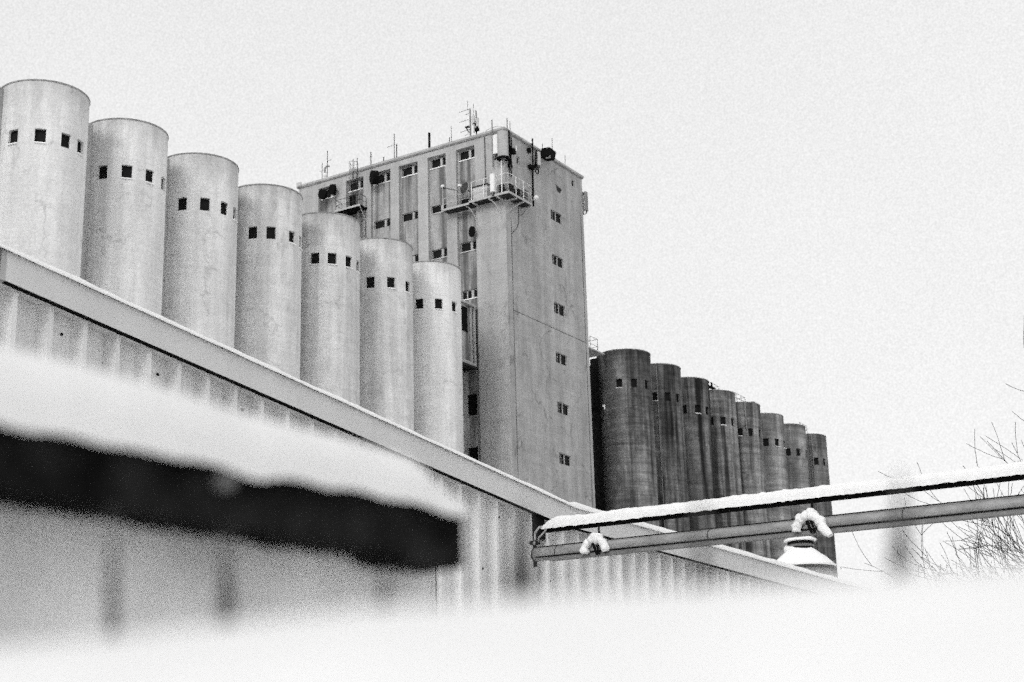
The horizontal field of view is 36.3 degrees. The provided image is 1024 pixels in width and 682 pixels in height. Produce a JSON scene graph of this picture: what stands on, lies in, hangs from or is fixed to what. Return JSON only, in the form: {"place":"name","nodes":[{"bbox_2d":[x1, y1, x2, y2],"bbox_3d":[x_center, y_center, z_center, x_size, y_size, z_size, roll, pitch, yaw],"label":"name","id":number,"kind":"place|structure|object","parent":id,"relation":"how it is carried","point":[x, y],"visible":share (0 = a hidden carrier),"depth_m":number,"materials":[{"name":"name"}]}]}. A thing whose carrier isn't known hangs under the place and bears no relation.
{"place":"outdoors","nodes":[
{"label":"outdoors","id":0,"kind":"place"},
{"bbox_2d":[0,243,835,604],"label":"shed","id":1,"kind":"structure","parent":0,"point":[46,309],"depth_m":16.38,"materials":[{"name":"grey metal"}]},
{"bbox_2d":[777,536,836,574],"bbox_3d":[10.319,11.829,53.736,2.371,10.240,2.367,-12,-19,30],"label":"roof vent","id":2,"kind":"object","parent":1,"relation":"on","point":[802,552],"visible":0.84,"depth_m":54.33,"materials":[{"name":"grey metal"}]},
{"bbox_2d":[0,0,1023,576],"label":"sky","id":3,"kind":"structure","parent":0,"point":[810,211],"materials":[{"name":"white"}]},
{"bbox_3d":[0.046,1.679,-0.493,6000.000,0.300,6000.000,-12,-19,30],"label":"snow ground","id":4,"kind":"structure","parent":0,"visible":0},
{"bbox_2d":[0,79,89,276],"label":"grain silo","id":5,"kind":"object","parent":4,"relation":"on","point":[42,180],"visible":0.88,"depth_m":86.99,"materials":[{"name":"paint"}]},
{"bbox_2d":[7,131,17,144],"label":"window","id":6,"kind":"structure","parent":5,"relation":"in","point":[14,135],"depth_m":87.33,"materials":[{"name":"glass"}]},
{"bbox_2d":[34,130,45,143],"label":"window","id":7,"kind":"structure","parent":5,"relation":"in","point":[40,135],"depth_m":87.24,"materials":[{"name":"glass"}]},
{"bbox_2d":[61,134,68,148],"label":"window","id":8,"kind":"structure","parent":5,"relation":"in","point":[64,138],"depth_m":87.99,"materials":[{"name":"glass"}]},
{"bbox_2d":[77,141,83,156],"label":"window","id":9,"kind":"structure","parent":5,"relation":"in","point":[79,144],"depth_m":88.98,"materials":[{"name":"glass"}]},
{"bbox_2d":[85,118,168,314],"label":"grain silo","id":10,"kind":"object","parent":4,"relation":"on","point":[125,237],"visible":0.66,"depth_m":92.05,"materials":[{"name":"paint"}]},
{"bbox_2d":[99,166,106,178],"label":"window","id":11,"kind":"structure","parent":10,"relation":"in","point":[103,170],"depth_m":92.49,"materials":[{"name":"glass"}]},
{"bbox_2d":[121,166,131,179],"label":"window","id":12,"kind":"structure","parent":10,"relation":"in","point":[126,170],"depth_m":92.51,"materials":[{"name":"glass"}]},
{"bbox_2d":[145,170,154,184],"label":"window","id":13,"kind":"structure","parent":10,"relation":"in","point":[148,179],"depth_m":93.26,"materials":[{"name":"glass"}]},
{"bbox_2d":[164,152,238,347],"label":"grain silo","id":14,"kind":"object","parent":4,"relation":"on","point":[200,272],"visible":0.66,"depth_m":97.15,"materials":[{"name":"paint"}]},
{"bbox_2d":[178,198,186,210],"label":"window","id":15,"kind":"structure","parent":14,"relation":"in","point":[182,202],"depth_m":97.64,"materials":[{"name":"glass"}]},
{"bbox_2d":[200,198,208,210],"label":"window","id":16,"kind":"structure","parent":14,"relation":"in","point":[204,203],"depth_m":97.78,"materials":[{"name":"glass"}]},
{"bbox_2d":[221,202,225,214],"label":"window","id":17,"kind":"structure","parent":14,"relation":"in","point":[223,206],"depth_m":98.60,"materials":[{"name":"glass"}]},
{"bbox_2d":[0,87,420,339],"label":"link wall","id":18,"kind":"structure","parent":4,"relation":"on","point":[86,202],"depth_m":92.42,"materials":[{"name":"concrete"}]},
{"bbox_2d":[0,345,471,645],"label":"snowy fence","id":19,"kind":"object","parent":4,"relation":"on","point":[316,522],"visible":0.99,"depth_m":1.09,"materials":[{"name":"white snow"}]},
{"bbox_2d":[234,183,302,378],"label":"grain silo","id":20,"kind":"object","parent":4,"relation":"on","point":[268,302],"visible":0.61,"depth_m":102.26,"materials":[{"name":"paint"}]},
{"bbox_2d":[249,227,256,238],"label":"window","id":21,"kind":"structure","parent":20,"relation":"in","point":[252,231],"depth_m":102.85,"materials":[{"name":"glass"}]},
{"bbox_2d":[266,227,274,238],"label":"window","id":22,"kind":"structure","parent":20,"relation":"in","point":[270,232],"depth_m":102.95,"materials":[{"name":"glass"}]},
{"bbox_2d":[289,232,295,244],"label":"window","id":23,"kind":"structure","parent":20,"relation":"in","point":[290,233],"depth_m":103.88,"materials":[{"name":"glass"}]},
{"bbox_2d":[300,212,360,405],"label":"grain silo","id":24,"kind":"object","parent":4,"relation":"on","point":[330,317],"visible":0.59,"depth_m":107.36,"materials":[{"name":"paint"}]},
{"bbox_2d":[310,253,318,264],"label":"window","id":25,"kind":"structure","parent":24,"relation":"in","point":[314,257],"depth_m":108.05,"materials":[{"name":"glass"}]},
{"bbox_2d":[328,253,336,265],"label":"window","id":26,"kind":"structure","parent":24,"relation":"in","point":[331,257],"depth_m":108.18,"materials":[{"name":"glass"}]},
{"bbox_2d":[346,257,352,268],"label":"window","id":27,"kind":"structure","parent":24,"relation":"in","point":[347,258],"depth_m":108.90,"materials":[{"name":"glass"}]},
{"bbox_2d":[360,237,413,430],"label":"grain silo","id":28,"kind":"object","parent":4,"relation":"on","point":[386,349],"visible":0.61,"depth_m":112.47,"materials":[{"name":"paint"}]},
{"bbox_2d":[367,277,373,287],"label":"window","id":29,"kind":"structure","parent":28,"relation":"in","point":[370,281],"depth_m":113.29,"materials":[{"name":"glass"}]},
{"bbox_2d":[387,278,395,288],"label":"window","id":30,"kind":"structure","parent":28,"relation":"in","point":[390,281],"depth_m":113.48,"materials":[{"name":"glass"}]},
{"bbox_2d":[413,261,463,453],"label":"grain silo","id":31,"kind":"object","parent":4,"relation":"on","point":[437,363],"visible":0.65,"depth_m":117.58,"materials":[{"name":"paint"}]},
{"bbox_2d":[415,299,422,309],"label":"window","id":32,"kind":"structure","parent":31,"relation":"in","point":[419,303],"depth_m":118.52,"materials":[{"name":"glass"}]},
{"bbox_2d":[435,299,442,309],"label":"window","id":33,"kind":"structure","parent":31,"relation":"in","point":[438,303],"depth_m":118.61,"materials":[{"name":"glass"}]},
{"bbox_2d":[296,126,595,508],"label":"elevator tower","id":34,"kind":"structure","parent":4,"relation":"on","point":[527,415],"depth_m":131.98,"materials":[{"name":"concrete"}]},
{"bbox_2d":[318,189,326,199],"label":"dish antenna","id":35,"kind":"object","parent":34,"relation":"attached to","point":[322,194],"visible":1,"depth_m":139.99,"materials":[{"name":"black paint"}]},
{"bbox_2d":[323,151,329,176],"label":"roof mast","id":36,"kind":"object","parent":34,"relation":"on","point":[325,174],"visible":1,"depth_m":141.60,"materials":[{"name":"metal"}]},
{"bbox_2d":[321,190,335,200],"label":"window","id":37,"kind":"structure","parent":34,"relation":"in","point":[328,195],"depth_m":140.94,"materials":[{"name":"glass"}]},
{"bbox_2d":[328,184,336,194],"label":"dish antenna","id":38,"kind":"object","parent":34,"relation":"attached to","point":[332,189],"visible":1,"depth_m":139.44,"materials":[{"name":"black paint"}]},
{"bbox_2d":[335,194,366,221],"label":"balcony","id":39,"kind":"structure","parent":34,"relation":"attached to","point":[351,210],"depth_m":137.64,"materials":[{"name":"black paint"}]},
{"bbox_2d":[349,158,357,203],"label":"caged ladder","id":40,"kind":"object","parent":39,"relation":"attached to","point":[355,177],"visible":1,"depth_m":138.69,"materials":[{"name":"metal"}]},
{"bbox_2d":[350,195,355,205],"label":"doorway","id":41,"kind":"structure","parent":34,"relation":"in","point":[351,198],"depth_m":139.35,"materials":[{"name":"metal"}]},
{"bbox_2d":[348,180,362,192],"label":"window","id":42,"kind":"structure","parent":34,"relation":"in","point":[360,183],"depth_m":139.43,"materials":[{"name":"glass"}]},
{"bbox_2d":[357,210,365,237],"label":"caged ladder","id":43,"kind":"object","parent":34,"relation":"attached to","point":[363,220],"visible":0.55,"depth_m":137.18,"materials":[{"name":"metal"}]},
{"bbox_2d":[369,170,380,184],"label":"dish antenna","id":44,"kind":"object","parent":34,"relation":"attached to","point":[374,178],"visible":1,"depth_m":136.85,"materials":[{"name":"black paint"}]},
{"bbox_2d":[373,172,389,185],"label":"window","id":45,"kind":"structure","parent":34,"relation":"in","point":[385,178],"depth_m":137.84,"materials":[{"name":"glass"}]},
{"bbox_2d":[375,218,389,228],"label":"window","id":46,"kind":"structure","parent":34,"relation":"in","point":[383,223],"depth_m":136.85,"materials":[{"name":"black glass"}]},
{"bbox_2d":[401,164,417,177],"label":"window","id":47,"kind":"structure","parent":34,"relation":"in","point":[412,170],"depth_m":136.45,"materials":[{"name":"glass"}]},
{"bbox_2d":[403,211,417,221],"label":"window","id":48,"kind":"structure","parent":34,"relation":"in","point":[414,215],"depth_m":135.34,"materials":[{"name":"black glass"}]},
{"bbox_2d":[428,132,430,147],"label":"roof mast","id":49,"kind":"object","parent":34,"relation":"on","point":[429,141],"visible":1,"depth_m":135.85,"materials":[{"name":"black metal"}]},
{"bbox_2d":[430,156,445,169],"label":"window","id":50,"kind":"structure","parent":34,"relation":"in","point":[440,162],"depth_m":134.90,"materials":[{"name":"glass"}]},
{"bbox_2d":[431,204,445,214],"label":"window","id":51,"kind":"structure","parent":34,"relation":"in","point":[437,209],"depth_m":133.80,"materials":[{"name":"black glass"}]},
{"bbox_2d":[431,248,446,260],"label":"window","id":52,"kind":"structure","parent":34,"relation":"in","point":[441,253],"depth_m":132.59,"materials":[{"name":"black glass"}]},
{"bbox_2d":[459,101,470,135],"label":"roof mast","id":53,"kind":"object","parent":34,"relation":"on","point":[469,119],"visible":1,"depth_m":134.21,"materials":[{"name":"grey metal"}]},
{"bbox_2d":[458,149,474,161],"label":"window","id":54,"kind":"structure","parent":34,"relation":"in","point":[469,154],"depth_m":133.44,"materials":[{"name":"glass"}]},
{"bbox_2d":[461,197,472,203],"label":"window","id":55,"kind":"structure","parent":34,"relation":"in","point":[467,200],"depth_m":132.42,"materials":[{"name":"black glass"}]},
{"bbox_2d":[460,240,475,253],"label":"window","id":56,"kind":"structure","parent":34,"relation":"in","point":[469,246],"depth_m":131.10,"materials":[{"name":"black glass"}]},
{"bbox_2d":[461,299,476,371],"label":"connecting gallery","id":57,"kind":"object","parent":34,"relation":"attached to","point":[468,318],"visible":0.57,"depth_m":127.23,"materials":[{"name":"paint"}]},
{"bbox_2d":[462,289,476,300],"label":"window","id":58,"kind":"structure","parent":34,"relation":"in","point":[471,294],"depth_m":129.92,"materials":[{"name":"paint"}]},
{"bbox_2d":[469,226,475,236],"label":"dish antenna","id":59,"kind":"object","parent":34,"relation":"attached to","point":[472,232],"visible":1,"depth_m":130.09,"materials":[{"name":"black paint"}]},
{"bbox_2d":[468,394,476,415],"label":"window","id":60,"kind":"structure","parent":34,"relation":"in","point":[472,399],"depth_m":127.25,"materials":[{"name":"metal"}]},
{"bbox_2d":[469,447,477,459],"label":"doorway","id":61,"kind":"structure","parent":34,"relation":"in","point":[473,452],"depth_m":126.11,"materials":[{"name":"metal"}]},
{"bbox_2d":[472,111,478,133],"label":"roof mast","id":62,"kind":"object","parent":34,"relation":"on","point":[476,128],"visible":1,"depth_m":133.64,"materials":[{"name":"white metal"}]},
{"bbox_2d":[442,161,531,223],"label":"corner platform","id":63,"kind":"structure","parent":34,"relation":"attached to","point":[516,199],"depth_m":130.25,"materials":[{"name":"metal"}]},
{"bbox_2d":[458,182,469,194],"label":"dish antenna","id":64,"kind":"object","parent":63,"relation":"attached to","point":[464,188],"visible":1,"depth_m":131.16,"materials":[{"name":"grey paint"}]},
{"bbox_2d":[472,183,489,199],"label":"equipment cabinet","id":65,"kind":"object","parent":63,"relation":"on","point":[478,193],"visible":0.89,"depth_m":130.38,"materials":[{"name":"white metal"}]},
{"bbox_2d":[490,173,494,195],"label":"panel antenna","id":66,"kind":"object","parent":63,"relation":"on","point":[492,182],"visible":1,"depth_m":129.13,"materials":[{"name":"white paint"}]},
{"bbox_2d":[509,183,514,192],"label":"radio unit","id":67,"kind":"object","parent":63,"relation":"on","point":[511,187],"visible":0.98,"depth_m":129.56,"materials":[{"name":"metal"}]},
{"bbox_2d":[520,189,527,200],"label":"radio unit","id":68,"kind":"object","parent":63,"relation":"on","point":[525,195],"visible":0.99,"depth_m":131.16,"materials":[{"name":"grey metal"}]},
{"bbox_2d":[491,120,493,166],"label":"roof mast","id":69,"kind":"object","parent":34,"relation":"attached to","point":[492,143],"visible":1,"depth_m":131.38,"materials":[{"name":"grey metal"}]},
{"bbox_2d":[493,134,497,157],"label":"panel antenna","id":70,"kind":"object","parent":34,"relation":"attached to","point":[495,149],"visible":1,"depth_m":130.84,"materials":[{"name":"white paint"}]},
{"bbox_2d":[494,130,508,160],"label":"antenna shroud","id":71,"kind":"object","parent":34,"relation":"attached to","point":[502,143],"visible":1,"depth_m":130.38,"materials":[{"name":"white paint"}]},
{"bbox_2d":[508,130,516,177],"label":"cable bundle","id":72,"kind":"object","parent":34,"relation":"attached to","point":[511,150],"visible":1,"depth_m":131.35,"materials":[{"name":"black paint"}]},
{"bbox_2d":[527,138,538,206],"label":"cable mast","id":73,"kind":"object","parent":34,"relation":"attached to","point":[533,166],"visible":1,"depth_m":134.06,"materials":[{"name":"black metal"}]},
{"bbox_2d":[536,151,540,169],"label":"panel antenna","id":74,"kind":"object","parent":34,"relation":"attached to","point":[538,159],"visible":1,"depth_m":134.96,"materials":[{"name":"grey paint"}]},
{"bbox_2d":[541,147,555,160],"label":"floodlight","id":75,"kind":"object","parent":34,"relation":"attached to","point":[548,153],"visible":1,"depth_m":135.55,"materials":[{"name":"black paint"}]},
{"bbox_2d":[551,210,560,223],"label":"window","id":76,"kind":"structure","parent":34,"relation":"in","point":[555,216],"depth_m":136.92,"materials":[{"name":"glass"}]},
{"bbox_2d":[552,254,562,268],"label":"window","id":77,"kind":"structure","parent":34,"relation":"in","point":[556,260],"depth_m":135.75,"materials":[{"name":"glass"}]},
{"bbox_2d":[554,302,563,316],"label":"window","id":78,"kind":"structure","parent":34,"relation":"in","point":[559,309],"depth_m":134.45,"materials":[{"name":"glass"}]},
{"bbox_2d":[556,352,565,365],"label":"window","id":79,"kind":"structure","parent":34,"relation":"in","point":[560,358],"depth_m":133.23,"materials":[{"name":"glass"}]},
{"bbox_2d":[557,402,567,415],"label":"window","id":80,"kind":"structure","parent":34,"relation":"in","point":[562,408],"depth_m":131.96,"materials":[{"name":"glass"}]},
{"bbox_2d":[559,453,569,465],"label":"window","id":81,"kind":"structure","parent":34,"relation":"in","point":[564,459],"depth_m":130.70,"materials":[{"name":"glass"}]},
{"bbox_2d":[582,191,587,214],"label":"panel antenna","id":82,"kind":"object","parent":34,"relation":"attached to","point":[585,200],"visible":1,"depth_m":141.33,"materials":[{"name":"grey metal"}]},
{"bbox_2d":[0,564,1023,681],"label":"snow bank","id":83,"kind":"structure","parent":4,"relation":"on","point":[957,625],"depth_m":0.46,"materials":[{"name":"white snow"}]},
{"bbox_2d":[106,504,118,636],"bbox_3d":[-0.196,0.267,0.739,0.007,0.378,0.027,0,-16,-4],"label":"thin stake","id":84,"kind":"object","parent":83,"relation":"on","point":[112,626],"visible":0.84,"depth_m":0.78,"materials":[{"name":"wood"}]},
{"bbox_2d":[217,526,234,623],"bbox_3d":[-0.136,0.266,0.720,0.010,0.360,0.023,0,-16,-4],"label":"thin stake","id":85,"kind":"object","parent":83,"relation":"on","point":[226,612],"visible":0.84,"depth_m":0.76,"materials":[{"name":"grey wood"}]},
{"bbox_2d":[378,570,389,606],"bbox_3d":[-0.062,0.278,0.760,0.010,0.331,0.012,-12,-19,30],"label":"thin stake","id":86,"kind":"object","parent":83,"relation":"on","point":[383,599],"visible":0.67,"depth_m":0.80,"materials":[{"name":"wood"}]},
{"bbox_2d":[507,504,534,597],"bbox_3d":[0.008,0.254,0.681,0.016,0.365,0.028,0,-16,-4],"label":"thin stake","id":87,"kind":"object","parent":83,"relation":"on","point":[521,581],"visible":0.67,"depth_m":0.72,"materials":[{"name":"grey wood"}]},
{"bbox_2d":[694,469,706,587],"bbox_3d":[0.081,0.230,0.599,0.006,0.364,0.022,0,-16,-4],"label":"thin stake","id":88,"kind":"object","parent":83,"relation":"on","point":[700,576],"visible":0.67,"depth_m":0.64,"materials":[{"name":"wood"}]},
{"bbox_2d":[889,472,911,573],"bbox_3d":[0.168,0.233,0.620,0.011,0.362,0.025,0,-16,-4],"label":"thin stake","id":89,"kind":"object","parent":83,"relation":"on","point":[900,557],"visible":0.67,"depth_m":0.66,"materials":[{"name":"grey wood"}]},
{"bbox_2d":[590,358,604,510],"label":"link wall","id":90,"kind":"structure","parent":4,"relation":"on","point":[597,440],"depth_m":145.00,"materials":[{"name":"concrete"}]},
{"bbox_2d":[589,347,604,357],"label":"landing","id":91,"kind":"object","parent":90,"relation":"attached to","point":[593,352],"visible":0.29,"depth_m":142.68,"materials":[{"name":"grey paint"}]},
{"bbox_2d":[591,405,604,411],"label":"wall lamp","id":92,"kind":"object","parent":90,"relation":"attached to","point":[599,408],"visible":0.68,"depth_m":139.21,"materials":[{"name":"black paint"}]},
{"bbox_2d":[596,348,658,525],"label":"grain silo","id":93,"kind":"object","parent":4,"relation":"on","point":[628,442],"visible":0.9,"depth_m":143.69,"materials":[{"name":"concrete"}]},
{"bbox_2d":[616,379,622,387],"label":"window","id":94,"kind":"structure","parent":93,"relation":"in","point":[618,382],"depth_m":144.76,"materials":[{"name":"glass"}]},
{"bbox_2d":[631,379,636,386],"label":"window","id":95,"kind":"structure","parent":93,"relation":"in","point":[633,381],"depth_m":144.79,"materials":[{"name":"glass"}]},
{"bbox_2d":[651,363,689,531],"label":"grain silo","id":96,"kind":"object","parent":4,"relation":"on","point":[671,471],"visible":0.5,"depth_m":148.84,"materials":[{"name":"concrete"}]},
{"bbox_2d":[681,377,717,529],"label":"grain silo","id":97,"kind":"object","parent":4,"relation":"on","point":[697,424],"visible":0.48,"depth_m":154.30,"materials":[{"name":"concrete"}]},
{"bbox_2d":[709,389,745,550],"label":"grain silo","id":98,"kind":"object","parent":4,"relation":"on","point":[725,444],"visible":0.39,"depth_m":159.52,"materials":[{"name":"concrete"}]},
{"bbox_2d":[736,401,770,558],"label":"grain silo","id":99,"kind":"object","parent":4,"relation":"on","point":[751,454],"visible":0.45,"depth_m":164.74,"materials":[{"name":"concrete"}]},
{"bbox_2d":[761,413,790,559],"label":"grain silo","id":100,"kind":"object","parent":4,"relation":"on","point":[774,453],"visible":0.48,"depth_m":170.15,"materials":[{"name":"concrete"}]},
{"bbox_2d":[784,423,814,548],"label":"grain silo","id":101,"kind":"object","parent":4,"relation":"on","point":[797,456],"visible":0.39,"depth_m":175.87,"materials":[{"name":"concrete"}]},
{"bbox_2d":[806,433,837,576],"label":"grain silo","id":102,"kind":"object","parent":4,"relation":"on","point":[818,461],"visible":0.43,"depth_m":180.68,"materials":[{"name":"concrete"}]},
{"bbox_2d":[844,329,1023,573],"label":"bare tree","id":103,"kind":"object","parent":4,"relation":"on","point":[999,547],"visible":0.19,"depth_m":20.54,"materials":[{"name":"grey plant"}]},
{"bbox_3d":[7.018,2.800,12.241,0.095,4.356,0.310,-12,-19,30],"label":"pipe support","id":104,"kind":"object","parent":4,"relation":"on","visible":0},
{"bbox_2d":[531,494,1023,561],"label":"clad pipe","id":105,"kind":"object","parent":104,"relation":"on","point":[1001,506],"visible":0.86,"depth_m":16.30,"materials":[{"name":"grey metal"}]},
{"bbox_2d":[579,524,609,554],"bbox_3d":[0.955,2.287,17.984,0.421,0.376,0.188,-12,-19,30],"label":"pipe hanger","id":106,"kind":"object","parent":105,"relation":"attached to","point":[596,539],"visible":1,"depth_m":17.91,"materials":[{"name":"white paint"}]},
{"bbox_2d":[791,500,832,537],"bbox_3d":[3.098,1.845,16.070,0.178,0.436,0.485,14,-22,-42],"label":"pipe hanger","id":107,"kind":"object","parent":105,"relation":"attached to","point":[811,513],"visible":1,"depth_m":16.03,"materials":[{"name":"white paint"}]},
{"bbox_2d":[540,461,1023,532],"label":"snowy pipe","id":108,"kind":"object","parent":104,"relation":"attached to","point":[998,473],"visible":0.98,"depth_m":16.35,"materials":[{"name":"white snow"}]},
{"bbox_2d":[529,526,546,544],"bbox_3d":[0.317,2.335,18.738,0.265,0.240,0.145,-12,-19,30],"label":"bracket","id":109,"kind":"object","parent":108,"relation":"attached to","point":[535,542],"depth_m":18.77,"materials":[{"name":"metal"}]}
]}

